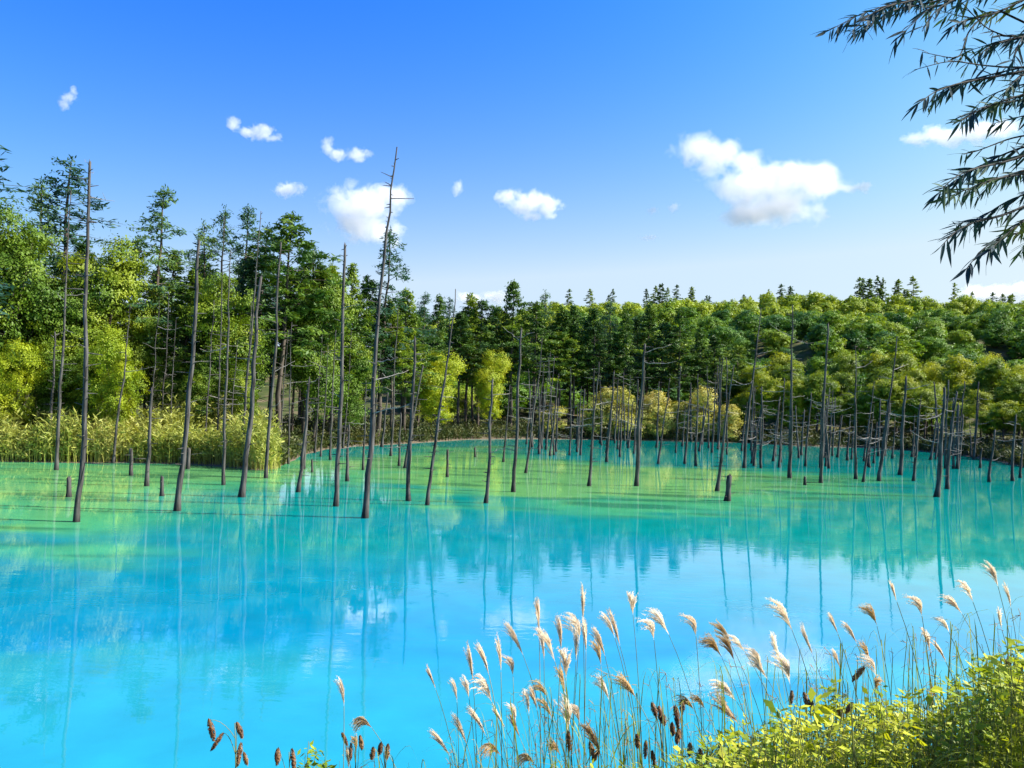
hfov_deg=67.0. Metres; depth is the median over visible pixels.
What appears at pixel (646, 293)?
conifer tree
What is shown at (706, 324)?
hill tree
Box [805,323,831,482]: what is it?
dead tree
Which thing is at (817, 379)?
broadleaf tree
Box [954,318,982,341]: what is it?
hill tree
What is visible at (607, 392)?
shrub
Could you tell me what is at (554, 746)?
silver grass
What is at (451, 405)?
hill tree
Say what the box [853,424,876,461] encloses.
dead tree
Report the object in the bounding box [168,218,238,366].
larch tree
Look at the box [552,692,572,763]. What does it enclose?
silver grass
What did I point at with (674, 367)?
conifer tree
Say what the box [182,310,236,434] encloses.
dead tree
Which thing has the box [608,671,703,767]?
silver grass
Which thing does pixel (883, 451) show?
dead tree
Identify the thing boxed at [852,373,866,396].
hill tree
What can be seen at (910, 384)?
broadleaf tree
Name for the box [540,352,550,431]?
dead tree
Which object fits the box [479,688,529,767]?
silver grass
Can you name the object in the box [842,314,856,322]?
hill tree
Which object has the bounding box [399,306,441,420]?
conifer tree
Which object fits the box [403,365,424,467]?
dead tree
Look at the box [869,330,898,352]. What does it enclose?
hill tree
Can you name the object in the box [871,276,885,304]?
conifer tree
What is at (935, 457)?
dead tree
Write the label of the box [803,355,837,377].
hill tree
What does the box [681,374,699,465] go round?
dead tree
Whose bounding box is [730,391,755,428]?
broadleaf tree
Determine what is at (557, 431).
dead tree
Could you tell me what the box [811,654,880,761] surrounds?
silver grass
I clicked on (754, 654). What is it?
silver grass
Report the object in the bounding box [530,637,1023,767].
weeds
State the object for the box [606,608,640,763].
silver grass
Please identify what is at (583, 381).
conifer tree
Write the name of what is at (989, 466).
dead tree
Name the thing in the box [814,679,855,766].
leafy weed
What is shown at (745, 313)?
hill tree
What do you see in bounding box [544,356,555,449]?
dead tree
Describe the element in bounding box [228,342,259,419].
dead tree
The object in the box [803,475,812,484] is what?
tree stump
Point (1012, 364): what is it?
hill tree
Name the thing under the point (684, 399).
hill tree
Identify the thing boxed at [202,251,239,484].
dead tree
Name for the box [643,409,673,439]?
shrub
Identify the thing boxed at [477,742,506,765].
silver grass
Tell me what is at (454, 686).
silver grass
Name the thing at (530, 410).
dead tree
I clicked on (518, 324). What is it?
conifer tree
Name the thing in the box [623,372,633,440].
dead tree
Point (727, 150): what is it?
sky
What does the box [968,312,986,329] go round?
hill tree
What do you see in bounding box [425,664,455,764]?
silver grass
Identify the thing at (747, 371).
broadleaf tree
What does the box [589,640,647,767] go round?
silver grass
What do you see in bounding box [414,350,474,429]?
yellow tree
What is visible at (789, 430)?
dead tree
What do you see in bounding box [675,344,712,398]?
conifer tree
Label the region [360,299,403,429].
conifer tree
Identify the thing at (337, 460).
dead tree
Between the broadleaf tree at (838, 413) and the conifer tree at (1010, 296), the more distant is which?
the conifer tree at (1010, 296)
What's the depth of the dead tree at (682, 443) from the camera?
99.95 m
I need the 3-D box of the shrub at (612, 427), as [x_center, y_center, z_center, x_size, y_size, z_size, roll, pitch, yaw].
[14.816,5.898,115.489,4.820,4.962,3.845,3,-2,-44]
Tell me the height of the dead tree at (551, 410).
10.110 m
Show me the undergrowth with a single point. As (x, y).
(425, 430)
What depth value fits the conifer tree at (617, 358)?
120.84 m
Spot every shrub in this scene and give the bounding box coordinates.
[537,405,566,433]
[580,396,610,437]
[590,386,638,438]
[604,411,626,437]
[622,401,648,435]
[641,389,675,429]
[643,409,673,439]
[666,401,695,435]
[682,385,717,436]
[711,403,745,437]
[966,653,1023,758]
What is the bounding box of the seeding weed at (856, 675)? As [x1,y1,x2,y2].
[836,666,868,767]
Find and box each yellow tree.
[0,337,48,427]
[80,324,150,432]
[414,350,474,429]
[473,349,513,431]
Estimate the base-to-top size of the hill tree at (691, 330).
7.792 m
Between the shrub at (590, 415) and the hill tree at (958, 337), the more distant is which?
the hill tree at (958, 337)
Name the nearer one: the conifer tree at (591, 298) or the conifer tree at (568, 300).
the conifer tree at (568, 300)
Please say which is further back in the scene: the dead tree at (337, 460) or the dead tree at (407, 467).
the dead tree at (407, 467)
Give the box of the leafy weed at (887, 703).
[862,685,913,766]
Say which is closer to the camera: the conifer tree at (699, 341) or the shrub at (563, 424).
the shrub at (563, 424)
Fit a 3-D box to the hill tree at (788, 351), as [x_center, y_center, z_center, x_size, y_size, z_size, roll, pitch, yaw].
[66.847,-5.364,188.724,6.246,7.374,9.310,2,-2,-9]
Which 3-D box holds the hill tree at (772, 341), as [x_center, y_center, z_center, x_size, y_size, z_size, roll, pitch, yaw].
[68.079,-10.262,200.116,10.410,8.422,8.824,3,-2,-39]
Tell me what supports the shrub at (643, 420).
on the ground at (803, 352)
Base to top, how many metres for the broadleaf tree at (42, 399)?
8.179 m
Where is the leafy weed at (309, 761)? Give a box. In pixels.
[290,740,322,767]
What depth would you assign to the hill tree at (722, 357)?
191.18 m
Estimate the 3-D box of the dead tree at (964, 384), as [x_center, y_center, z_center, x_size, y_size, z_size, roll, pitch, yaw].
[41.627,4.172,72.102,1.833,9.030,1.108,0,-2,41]
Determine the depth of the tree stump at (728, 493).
39.50 m
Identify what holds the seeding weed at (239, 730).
on the ground at (803, 352)
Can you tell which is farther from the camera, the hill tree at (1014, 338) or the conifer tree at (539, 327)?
the hill tree at (1014, 338)
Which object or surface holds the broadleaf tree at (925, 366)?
on the ground at (803, 352)
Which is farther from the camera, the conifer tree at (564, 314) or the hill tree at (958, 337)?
the hill tree at (958, 337)
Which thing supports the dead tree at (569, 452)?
in the water
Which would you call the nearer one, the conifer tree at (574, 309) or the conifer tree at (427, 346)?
the conifer tree at (427, 346)
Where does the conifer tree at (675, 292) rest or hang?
on the ground at (803, 352)
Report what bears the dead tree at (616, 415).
in the water
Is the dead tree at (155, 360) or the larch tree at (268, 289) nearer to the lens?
the dead tree at (155, 360)
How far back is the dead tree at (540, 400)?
83.61 m
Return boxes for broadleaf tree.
[0,192,82,396]
[1,266,75,416]
[23,286,112,403]
[23,333,83,425]
[34,233,170,388]
[63,342,122,428]
[104,295,172,415]
[140,355,199,414]
[174,364,224,422]
[177,271,274,408]
[221,364,262,422]
[271,261,360,449]
[323,331,385,443]
[702,360,731,401]
[714,383,740,411]
[729,399,750,426]
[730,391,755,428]
[735,364,768,395]
[747,372,786,431]
[752,387,778,421]
[762,350,804,428]
[770,362,811,406]
[775,409,804,428]
[776,378,805,432]
[800,371,842,432]
[816,397,847,432]
[820,349,862,417]
[826,372,859,427]
[840,392,868,432]
[840,412,867,429]
[856,378,906,435]
[860,351,889,389]
[861,366,898,386]
[862,383,892,433]
[880,351,920,432]
[882,400,916,431]
[890,366,927,432]
[893,376,919,402]
[906,387,942,438]
[914,381,945,432]
[917,361,944,392]
[918,364,944,433]
[933,353,978,392]
[939,383,981,435]
[941,401,975,431]
[963,389,994,434]
[966,357,1009,438]
[968,411,1001,438]
[974,352,1010,437]
[982,400,1023,441]
[991,364,1023,436]
[991,370,1023,438]
[1016,404,1023,428]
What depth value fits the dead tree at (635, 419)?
79.83 m
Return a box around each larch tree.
[0,145,39,334]
[3,155,130,321]
[16,176,63,423]
[121,236,163,420]
[125,184,197,418]
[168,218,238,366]
[184,204,239,362]
[208,203,279,411]
[239,222,284,413]
[347,226,431,442]
[407,292,439,426]
[429,297,469,421]
[525,289,563,414]
[587,299,636,429]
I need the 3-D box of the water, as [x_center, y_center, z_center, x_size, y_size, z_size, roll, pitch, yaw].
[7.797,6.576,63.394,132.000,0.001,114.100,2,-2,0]
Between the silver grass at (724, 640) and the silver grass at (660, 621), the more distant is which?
the silver grass at (660, 621)
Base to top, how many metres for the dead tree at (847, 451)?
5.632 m
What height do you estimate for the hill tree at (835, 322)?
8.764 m
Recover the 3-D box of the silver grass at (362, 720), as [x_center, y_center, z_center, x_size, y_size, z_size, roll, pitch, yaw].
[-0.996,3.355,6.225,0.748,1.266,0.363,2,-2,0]
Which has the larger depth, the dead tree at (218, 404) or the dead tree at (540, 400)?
the dead tree at (540, 400)
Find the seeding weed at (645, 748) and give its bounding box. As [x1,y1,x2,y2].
[634,734,656,767]
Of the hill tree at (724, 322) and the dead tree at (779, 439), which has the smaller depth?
the dead tree at (779, 439)
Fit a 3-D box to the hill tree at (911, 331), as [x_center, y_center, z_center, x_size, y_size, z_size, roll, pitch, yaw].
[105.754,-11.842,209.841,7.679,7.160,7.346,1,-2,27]
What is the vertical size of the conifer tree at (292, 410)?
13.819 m
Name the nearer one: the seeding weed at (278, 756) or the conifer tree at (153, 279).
the seeding weed at (278, 756)
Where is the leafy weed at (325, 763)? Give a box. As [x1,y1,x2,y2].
[315,752,336,767]
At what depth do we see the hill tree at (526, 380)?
154.65 m
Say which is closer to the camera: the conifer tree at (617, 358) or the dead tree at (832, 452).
the dead tree at (832, 452)
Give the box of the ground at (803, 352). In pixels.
[0,335,1023,472]
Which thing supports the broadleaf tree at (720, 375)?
on the ground at (803, 352)
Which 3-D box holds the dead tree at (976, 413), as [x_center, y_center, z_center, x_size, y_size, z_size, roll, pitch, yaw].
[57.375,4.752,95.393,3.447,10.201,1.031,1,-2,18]
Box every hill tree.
[382,370,429,405]
[443,380,465,403]
[443,384,479,416]
[468,374,516,391]
[488,383,531,417]
[519,372,553,411]
[546,384,590,417]
[561,375,601,405]
[567,312,591,323]
[593,315,629,342]
[610,380,666,414]
[627,312,658,338]
[631,309,644,316]
[632,327,662,354]
[641,363,692,405]
[653,307,682,334]
[667,338,695,363]
[670,392,706,418]
[678,305,700,324]
[678,317,696,329]
[680,324,708,338]
[687,337,710,357]
[695,315,729,340]
[704,325,743,352]
[704,348,729,365]
[708,309,732,323]
[720,320,731,326]
[723,337,758,361]
[728,309,761,338]
[728,357,766,380]
[734,314,762,341]
[736,329,756,347]
[754,329,795,356]
[756,358,769,367]
[761,314,801,343]
[776,348,797,366]
[776,378,831,425]
[788,312,807,339]
[791,311,815,338]
[801,323,833,349]
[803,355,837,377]
[807,335,857,366]
[810,310,830,321]
[811,312,831,323]
[820,311,845,336]
[824,317,855,339]
[837,329,874,355]
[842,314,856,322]
[849,315,886,348]
[849,320,886,343]
[852,347,893,383]
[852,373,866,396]
[856,384,871,422]
[864,313,886,319]
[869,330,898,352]
[874,334,927,365]
[879,312,915,331]
[879,321,910,340]
[902,329,916,348]
[903,317,924,340]
[911,311,930,329]
[911,326,947,349]
[912,337,955,365]
[913,407,945,430]
[914,320,948,343]
[918,317,949,338]
[921,306,951,317]
[925,356,948,368]
[939,352,981,375]
[941,314,967,338]
[942,347,988,370]
[946,329,975,351]
[953,314,983,330]
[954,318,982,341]
[954,341,985,355]
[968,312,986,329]
[976,323,1013,348]
[978,303,1019,331]
[985,308,1017,334]
[1002,329,1023,357]
[1004,358,1023,371]
[1006,319,1023,346]
[1011,308,1023,320]
[1016,306,1023,316]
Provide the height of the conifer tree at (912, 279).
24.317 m
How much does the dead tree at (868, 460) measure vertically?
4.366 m
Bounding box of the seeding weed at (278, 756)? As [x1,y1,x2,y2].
[274,747,295,767]
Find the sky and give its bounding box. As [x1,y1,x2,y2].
[0,0,1023,346]
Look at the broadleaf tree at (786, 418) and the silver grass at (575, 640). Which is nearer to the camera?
the silver grass at (575, 640)
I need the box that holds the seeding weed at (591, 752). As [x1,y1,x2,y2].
[566,729,598,767]
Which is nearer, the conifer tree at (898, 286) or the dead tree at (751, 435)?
the dead tree at (751, 435)
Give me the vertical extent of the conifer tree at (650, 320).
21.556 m
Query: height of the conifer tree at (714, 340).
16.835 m
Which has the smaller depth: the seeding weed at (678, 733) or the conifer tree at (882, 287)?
the seeding weed at (678, 733)
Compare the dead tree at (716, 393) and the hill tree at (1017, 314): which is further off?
the hill tree at (1017, 314)
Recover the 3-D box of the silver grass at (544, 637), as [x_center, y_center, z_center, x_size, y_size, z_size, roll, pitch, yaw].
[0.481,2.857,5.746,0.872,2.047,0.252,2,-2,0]
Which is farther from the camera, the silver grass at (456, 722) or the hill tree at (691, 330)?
the hill tree at (691, 330)
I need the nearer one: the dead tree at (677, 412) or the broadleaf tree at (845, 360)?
the dead tree at (677, 412)
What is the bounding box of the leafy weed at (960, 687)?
[934,675,985,765]
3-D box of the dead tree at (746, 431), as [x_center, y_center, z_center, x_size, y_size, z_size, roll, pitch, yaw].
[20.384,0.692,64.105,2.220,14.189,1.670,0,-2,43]
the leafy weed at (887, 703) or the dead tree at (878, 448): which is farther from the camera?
the dead tree at (878, 448)
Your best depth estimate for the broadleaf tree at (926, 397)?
115.09 m
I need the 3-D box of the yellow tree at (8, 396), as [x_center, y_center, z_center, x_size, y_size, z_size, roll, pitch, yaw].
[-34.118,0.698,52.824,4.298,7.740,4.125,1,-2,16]
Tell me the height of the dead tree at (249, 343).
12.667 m
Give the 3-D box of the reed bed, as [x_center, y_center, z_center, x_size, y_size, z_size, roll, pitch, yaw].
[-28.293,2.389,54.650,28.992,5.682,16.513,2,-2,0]
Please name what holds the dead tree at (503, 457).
in the water
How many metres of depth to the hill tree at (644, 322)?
214.65 m
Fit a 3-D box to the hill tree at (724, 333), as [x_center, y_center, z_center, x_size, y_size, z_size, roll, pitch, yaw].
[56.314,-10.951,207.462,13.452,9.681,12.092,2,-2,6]
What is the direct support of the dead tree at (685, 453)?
in the water
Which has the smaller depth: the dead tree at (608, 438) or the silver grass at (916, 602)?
the silver grass at (916, 602)
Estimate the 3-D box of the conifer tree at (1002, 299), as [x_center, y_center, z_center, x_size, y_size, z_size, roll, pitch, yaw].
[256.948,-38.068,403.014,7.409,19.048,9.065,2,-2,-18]
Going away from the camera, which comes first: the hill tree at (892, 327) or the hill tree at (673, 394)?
the hill tree at (673, 394)
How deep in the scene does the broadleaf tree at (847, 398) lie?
120.26 m
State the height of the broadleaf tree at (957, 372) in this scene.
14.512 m
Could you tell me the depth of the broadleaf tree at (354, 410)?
75.64 m
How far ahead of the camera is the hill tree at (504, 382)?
163.91 m
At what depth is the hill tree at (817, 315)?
229.08 m
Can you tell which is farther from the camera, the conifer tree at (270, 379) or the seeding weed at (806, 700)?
the conifer tree at (270, 379)
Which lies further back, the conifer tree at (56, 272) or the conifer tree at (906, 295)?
the conifer tree at (906, 295)
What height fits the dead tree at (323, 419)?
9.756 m
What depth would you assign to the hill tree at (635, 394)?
150.85 m
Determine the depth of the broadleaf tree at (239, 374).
57.38 m
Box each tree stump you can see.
[65,476,73,496]
[129,448,133,475]
[158,476,164,495]
[179,448,199,468]
[445,449,452,476]
[722,473,735,500]
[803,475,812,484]
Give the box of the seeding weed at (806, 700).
[789,690,813,760]
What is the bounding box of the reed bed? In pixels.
[0,383,287,471]
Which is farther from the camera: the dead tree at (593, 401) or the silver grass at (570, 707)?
the dead tree at (593, 401)
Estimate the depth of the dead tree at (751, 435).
76.34 m
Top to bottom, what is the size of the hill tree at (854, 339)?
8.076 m
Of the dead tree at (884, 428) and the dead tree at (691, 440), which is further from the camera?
the dead tree at (691, 440)
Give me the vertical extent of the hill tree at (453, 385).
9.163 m
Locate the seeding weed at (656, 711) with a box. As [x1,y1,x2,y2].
[650,702,666,767]
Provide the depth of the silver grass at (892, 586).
5.35 m
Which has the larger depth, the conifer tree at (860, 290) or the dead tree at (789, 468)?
the conifer tree at (860, 290)
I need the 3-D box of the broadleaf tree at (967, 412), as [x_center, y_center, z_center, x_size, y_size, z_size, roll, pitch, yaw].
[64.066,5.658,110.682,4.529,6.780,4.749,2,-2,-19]
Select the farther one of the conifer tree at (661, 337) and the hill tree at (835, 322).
the hill tree at (835, 322)
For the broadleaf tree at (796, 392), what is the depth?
120.56 m
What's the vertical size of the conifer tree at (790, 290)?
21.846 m
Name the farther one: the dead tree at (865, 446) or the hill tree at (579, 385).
the hill tree at (579, 385)
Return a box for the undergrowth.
[251,412,1023,466]
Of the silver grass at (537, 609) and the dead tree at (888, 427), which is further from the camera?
the dead tree at (888, 427)
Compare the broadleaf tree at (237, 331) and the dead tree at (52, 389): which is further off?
the broadleaf tree at (237, 331)
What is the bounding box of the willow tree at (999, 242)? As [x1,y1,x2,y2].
[811,0,1023,287]
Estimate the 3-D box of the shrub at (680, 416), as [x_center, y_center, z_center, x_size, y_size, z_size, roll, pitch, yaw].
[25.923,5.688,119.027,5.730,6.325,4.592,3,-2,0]
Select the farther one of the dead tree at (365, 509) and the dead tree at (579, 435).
the dead tree at (579, 435)
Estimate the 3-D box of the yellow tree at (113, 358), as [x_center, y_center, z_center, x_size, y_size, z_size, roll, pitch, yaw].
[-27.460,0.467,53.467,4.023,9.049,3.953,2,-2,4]
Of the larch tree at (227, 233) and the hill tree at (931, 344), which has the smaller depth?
the larch tree at (227, 233)
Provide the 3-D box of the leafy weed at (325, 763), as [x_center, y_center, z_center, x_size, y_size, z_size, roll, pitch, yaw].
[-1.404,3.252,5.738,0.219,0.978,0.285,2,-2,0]
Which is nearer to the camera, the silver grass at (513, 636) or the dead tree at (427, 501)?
the silver grass at (513, 636)
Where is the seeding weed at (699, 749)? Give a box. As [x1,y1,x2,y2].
[687,742,721,765]
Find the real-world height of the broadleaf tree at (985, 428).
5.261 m
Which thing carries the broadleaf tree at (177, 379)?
on the ground at (803, 352)
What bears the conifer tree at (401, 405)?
on the ground at (803, 352)
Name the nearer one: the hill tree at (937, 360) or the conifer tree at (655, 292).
the hill tree at (937, 360)
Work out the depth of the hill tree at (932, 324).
208.72 m
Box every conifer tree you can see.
[50,253,75,290]
[68,240,136,314]
[137,250,196,409]
[140,268,175,412]
[152,268,212,377]
[164,254,212,371]
[181,324,225,369]
[220,211,350,433]
[224,257,278,392]
[229,251,274,344]
[254,253,295,416]
[264,248,362,437]
[264,274,292,410]
[273,303,298,431]
[280,291,310,421]
[292,262,370,445]
[293,265,306,417]
[328,300,377,431]
[343,263,379,428]
[353,274,390,428]
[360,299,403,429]
[377,298,422,440]
[382,297,443,425]
[385,287,429,438]
[386,315,442,425]
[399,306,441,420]
[424,294,452,422]
[444,311,488,425]
[446,292,494,425]
[446,299,511,424]
[463,310,488,422]
[465,305,523,422]
[494,278,536,428]
[503,319,522,422]
[504,300,564,420]
[521,316,555,422]
[528,330,588,426]
[541,307,583,424]
[553,303,592,427]
[560,316,584,422]
[563,289,573,305]
[570,307,619,408]
[575,321,598,415]
[581,320,625,398]
[583,289,595,307]
[597,334,630,393]
[605,309,642,426]
[607,289,616,301]
[621,316,666,408]
[628,303,670,427]
[636,321,685,405]
[641,288,650,307]
[650,286,663,302]
[650,306,705,422]
[653,284,665,304]
[654,283,668,303]
[658,326,681,408]
[663,287,671,301]
[671,285,683,300]
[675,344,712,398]
[684,326,718,409]
[688,286,695,301]
[690,334,739,432]
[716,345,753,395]
[776,284,786,300]
[786,286,795,295]
[853,277,868,301]
[858,278,867,299]
[862,278,876,298]
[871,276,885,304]
[877,277,889,304]
[891,279,905,298]
[904,291,914,302]
[905,275,922,297]
[948,283,960,301]
[990,292,999,302]
[999,293,1007,303]
[1007,295,1015,304]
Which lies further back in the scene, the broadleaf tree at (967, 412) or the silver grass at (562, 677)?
the broadleaf tree at (967, 412)
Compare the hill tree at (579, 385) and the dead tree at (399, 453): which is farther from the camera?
the hill tree at (579, 385)
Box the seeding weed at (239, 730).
[207,718,248,767]
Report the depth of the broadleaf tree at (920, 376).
128.71 m
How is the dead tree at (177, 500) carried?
in the water
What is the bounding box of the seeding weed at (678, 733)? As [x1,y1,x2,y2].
[670,700,685,764]
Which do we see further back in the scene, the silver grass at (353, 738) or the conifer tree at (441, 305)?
the conifer tree at (441, 305)
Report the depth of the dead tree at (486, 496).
35.69 m
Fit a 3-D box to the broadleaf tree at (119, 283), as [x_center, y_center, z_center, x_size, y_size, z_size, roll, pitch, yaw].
[-31.546,-3.576,59.527,8.183,16.416,8.915,1,-2,14]
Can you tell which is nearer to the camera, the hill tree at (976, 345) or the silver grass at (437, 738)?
the silver grass at (437, 738)
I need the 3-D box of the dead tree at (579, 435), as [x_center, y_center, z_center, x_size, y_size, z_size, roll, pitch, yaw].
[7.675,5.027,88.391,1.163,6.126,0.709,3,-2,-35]
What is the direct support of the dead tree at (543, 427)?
in the water
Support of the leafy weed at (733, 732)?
on the ground at (803, 352)
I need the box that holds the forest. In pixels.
[425,291,1023,333]
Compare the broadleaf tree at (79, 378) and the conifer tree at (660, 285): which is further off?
the conifer tree at (660, 285)
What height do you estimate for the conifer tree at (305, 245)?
20.484 m
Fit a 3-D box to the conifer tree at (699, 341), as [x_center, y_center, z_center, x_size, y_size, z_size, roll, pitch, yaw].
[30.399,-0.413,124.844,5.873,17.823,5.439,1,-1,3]
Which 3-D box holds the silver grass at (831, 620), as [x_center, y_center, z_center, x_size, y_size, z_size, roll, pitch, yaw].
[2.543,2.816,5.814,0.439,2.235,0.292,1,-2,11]
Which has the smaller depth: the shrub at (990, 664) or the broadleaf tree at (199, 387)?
the shrub at (990, 664)
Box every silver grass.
[333,677,344,767]
[344,746,349,766]
[349,716,395,767]
[349,733,357,749]
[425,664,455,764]
[427,729,455,766]
[448,677,458,765]
[448,713,472,766]
[460,674,475,767]
[464,640,476,759]
[465,704,497,766]
[468,672,506,762]
[474,642,502,765]
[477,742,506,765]
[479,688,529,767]
[491,703,521,767]
[495,633,502,767]
[501,654,514,767]
[502,702,515,761]
[503,619,551,767]
[507,714,530,765]
[514,752,535,767]
[521,622,578,767]
[527,684,543,762]
[528,680,567,766]
[532,627,578,767]
[533,597,561,767]
[535,696,564,755]
[536,625,545,752]
[545,581,585,767]
[546,737,564,762]
[552,612,562,767]
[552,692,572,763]
[554,665,572,767]
[555,612,580,766]
[556,647,572,754]
[563,704,586,767]
[565,625,621,764]
[578,616,612,767]
[578,721,604,766]
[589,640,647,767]
[589,672,620,759]
[598,611,639,767]
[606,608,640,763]
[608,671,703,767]
[625,591,641,763]
[635,616,661,765]
[642,608,706,761]
[674,693,714,757]
[679,613,710,763]
[688,694,716,733]
[698,631,749,733]
[704,689,755,745]
[709,619,766,738]
[709,678,766,755]
[715,634,757,759]
[726,633,789,754]
[742,644,765,729]
[744,651,792,729]
[762,598,815,704]
[765,650,791,719]
[768,632,825,742]
[800,622,839,751]
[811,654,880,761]
[826,612,869,757]
[829,649,850,716]
[839,620,875,697]
[856,639,868,705]
[859,602,916,750]
[874,674,883,734]
[889,578,931,734]
[904,594,933,716]
[919,627,938,706]
[929,638,970,732]
[931,616,972,692]
[939,594,983,653]
[954,579,989,653]
[979,559,1015,668]
[996,607,1008,654]
[1002,580,1018,658]
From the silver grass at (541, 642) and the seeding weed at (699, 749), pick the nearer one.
the seeding weed at (699, 749)
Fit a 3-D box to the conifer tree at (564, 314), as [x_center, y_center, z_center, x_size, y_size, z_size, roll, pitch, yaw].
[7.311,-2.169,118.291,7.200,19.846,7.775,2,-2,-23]
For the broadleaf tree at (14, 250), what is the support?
on the ground at (803, 352)
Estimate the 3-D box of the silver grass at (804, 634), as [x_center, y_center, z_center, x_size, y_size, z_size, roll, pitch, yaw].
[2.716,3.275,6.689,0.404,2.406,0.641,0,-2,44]
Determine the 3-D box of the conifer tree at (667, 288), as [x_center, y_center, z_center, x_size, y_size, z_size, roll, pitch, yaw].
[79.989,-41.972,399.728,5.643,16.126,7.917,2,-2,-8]
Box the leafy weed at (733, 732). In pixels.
[705,718,750,766]
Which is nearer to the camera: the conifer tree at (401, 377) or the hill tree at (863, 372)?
the conifer tree at (401, 377)
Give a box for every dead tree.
[44,332,60,423]
[51,191,84,469]
[65,159,111,521]
[111,307,146,462]
[136,387,159,485]
[144,306,180,432]
[147,296,171,421]
[163,325,177,422]
[173,238,205,511]
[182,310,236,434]
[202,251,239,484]
[205,219,241,436]
[227,213,264,465]
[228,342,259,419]
[234,274,261,496]
[240,304,274,426]
[264,241,291,477]
[277,331,306,437]
[284,325,311,463]
[295,405,309,468]
[296,377,320,491]
[308,352,335,456]
[313,334,338,452]
[323,242,359,506]
[324,333,337,459]
[342,333,353,447]
[344,424,363,480]
[346,381,376,469]
[361,147,413,518]
[366,352,380,445]
[380,393,388,446]
[384,313,399,455]
[384,336,426,500]
[397,414,402,465]
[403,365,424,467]
[423,289,455,504]
[481,378,505,502]
[488,388,509,461]
[503,327,533,491]
[506,341,547,472]
[524,369,536,446]
[525,389,532,443]
[533,364,554,448]
[534,382,553,453]
[537,386,556,452]
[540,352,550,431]
[540,396,549,448]
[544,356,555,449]
[547,360,564,454]
[547,375,569,455]
[555,398,564,451]
[564,369,586,454]
[567,386,591,451]
[569,405,578,443]
[570,372,613,485]
[578,419,580,447]
[579,389,596,454]
[586,377,614,444]
[590,372,596,441]
[605,371,617,461]
[613,380,618,442]
[614,373,625,456]
[616,394,623,449]
[621,343,675,485]
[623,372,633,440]
[626,375,630,444]
[626,402,633,447]
[628,396,639,449]
[633,381,644,453]
[640,378,651,445]
[651,382,665,447]
[657,379,682,463]
[669,366,689,452]
[679,405,693,446]
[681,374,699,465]
[682,400,702,463]
[686,383,692,441]
[694,405,709,444]
[697,389,711,450]
[700,381,717,452]
[705,376,713,447]
[707,365,720,446]
[713,366,751,490]
[715,365,717,436]
[717,358,728,448]
[723,357,737,454]
[740,407,749,450]
[740,428,773,465]
[741,401,771,467]
[742,309,771,467]
[743,387,777,462]
[743,416,761,456]
[745,387,765,450]
[750,410,774,463]
[753,394,757,437]
[759,377,787,467]
[761,429,788,462]
[764,405,780,460]
[766,397,793,455]
[770,305,813,477]
[775,406,804,450]
[776,416,806,467]
[784,406,800,457]
[794,393,814,466]
[799,409,805,454]
[803,390,825,467]
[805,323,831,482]
[812,402,836,468]
[813,388,839,452]
[815,393,848,457]
[816,389,834,465]
[817,398,839,457]
[829,397,838,455]
[834,416,843,457]
[840,346,872,478]
[843,414,853,459]
[847,409,854,459]
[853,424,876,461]
[857,385,874,460]
[859,407,894,481]
[860,431,882,467]
[867,338,907,480]
[867,425,888,462]
[877,399,885,455]
[878,403,893,455]
[879,399,895,463]
[881,375,928,474]
[887,420,904,458]
[892,404,933,480]
[908,399,928,456]
[910,387,969,496]
[910,417,920,456]
[924,421,938,459]
[925,380,972,468]
[925,382,948,456]
[933,423,948,459]
[938,390,960,488]
[949,402,959,455]
[950,400,961,468]
[951,414,973,466]
[955,381,967,468]
[955,405,964,468]
[963,421,981,457]
[964,381,992,455]
[969,393,992,459]
[978,448,984,467]
[987,430,1022,481]
[1005,413,1018,480]
[1016,439,1023,477]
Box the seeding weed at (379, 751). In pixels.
[369,741,389,767]
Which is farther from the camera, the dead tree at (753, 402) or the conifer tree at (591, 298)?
the conifer tree at (591, 298)
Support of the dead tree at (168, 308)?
on the ground at (803, 352)
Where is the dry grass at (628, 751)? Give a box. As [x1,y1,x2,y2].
[323,596,1022,767]
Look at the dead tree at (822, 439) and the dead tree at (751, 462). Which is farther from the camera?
the dead tree at (751, 462)
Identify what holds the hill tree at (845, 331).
on the ground at (803, 352)
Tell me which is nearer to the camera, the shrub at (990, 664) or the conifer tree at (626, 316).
the shrub at (990, 664)
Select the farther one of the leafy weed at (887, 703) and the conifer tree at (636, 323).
the conifer tree at (636, 323)
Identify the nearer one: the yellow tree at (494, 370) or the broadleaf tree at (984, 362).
the yellow tree at (494, 370)
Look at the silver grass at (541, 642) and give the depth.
6.00 m
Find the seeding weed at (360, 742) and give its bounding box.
[341,732,363,767]
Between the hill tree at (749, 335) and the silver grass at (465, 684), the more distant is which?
the hill tree at (749, 335)
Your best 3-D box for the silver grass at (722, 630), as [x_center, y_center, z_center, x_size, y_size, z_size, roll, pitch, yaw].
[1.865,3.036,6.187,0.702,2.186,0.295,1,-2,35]
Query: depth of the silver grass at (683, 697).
6.12 m
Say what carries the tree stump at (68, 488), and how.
in the water
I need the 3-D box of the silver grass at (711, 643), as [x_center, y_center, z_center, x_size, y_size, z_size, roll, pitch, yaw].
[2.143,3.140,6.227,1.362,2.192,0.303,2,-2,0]
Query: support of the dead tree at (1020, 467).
in the water
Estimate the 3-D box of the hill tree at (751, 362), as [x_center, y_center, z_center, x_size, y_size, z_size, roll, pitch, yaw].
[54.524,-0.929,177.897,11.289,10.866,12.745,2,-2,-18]
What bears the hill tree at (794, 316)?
on the ground at (803, 352)
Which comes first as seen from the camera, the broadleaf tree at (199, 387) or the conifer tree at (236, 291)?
the broadleaf tree at (199, 387)
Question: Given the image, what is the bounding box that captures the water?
[0,439,1023,767]

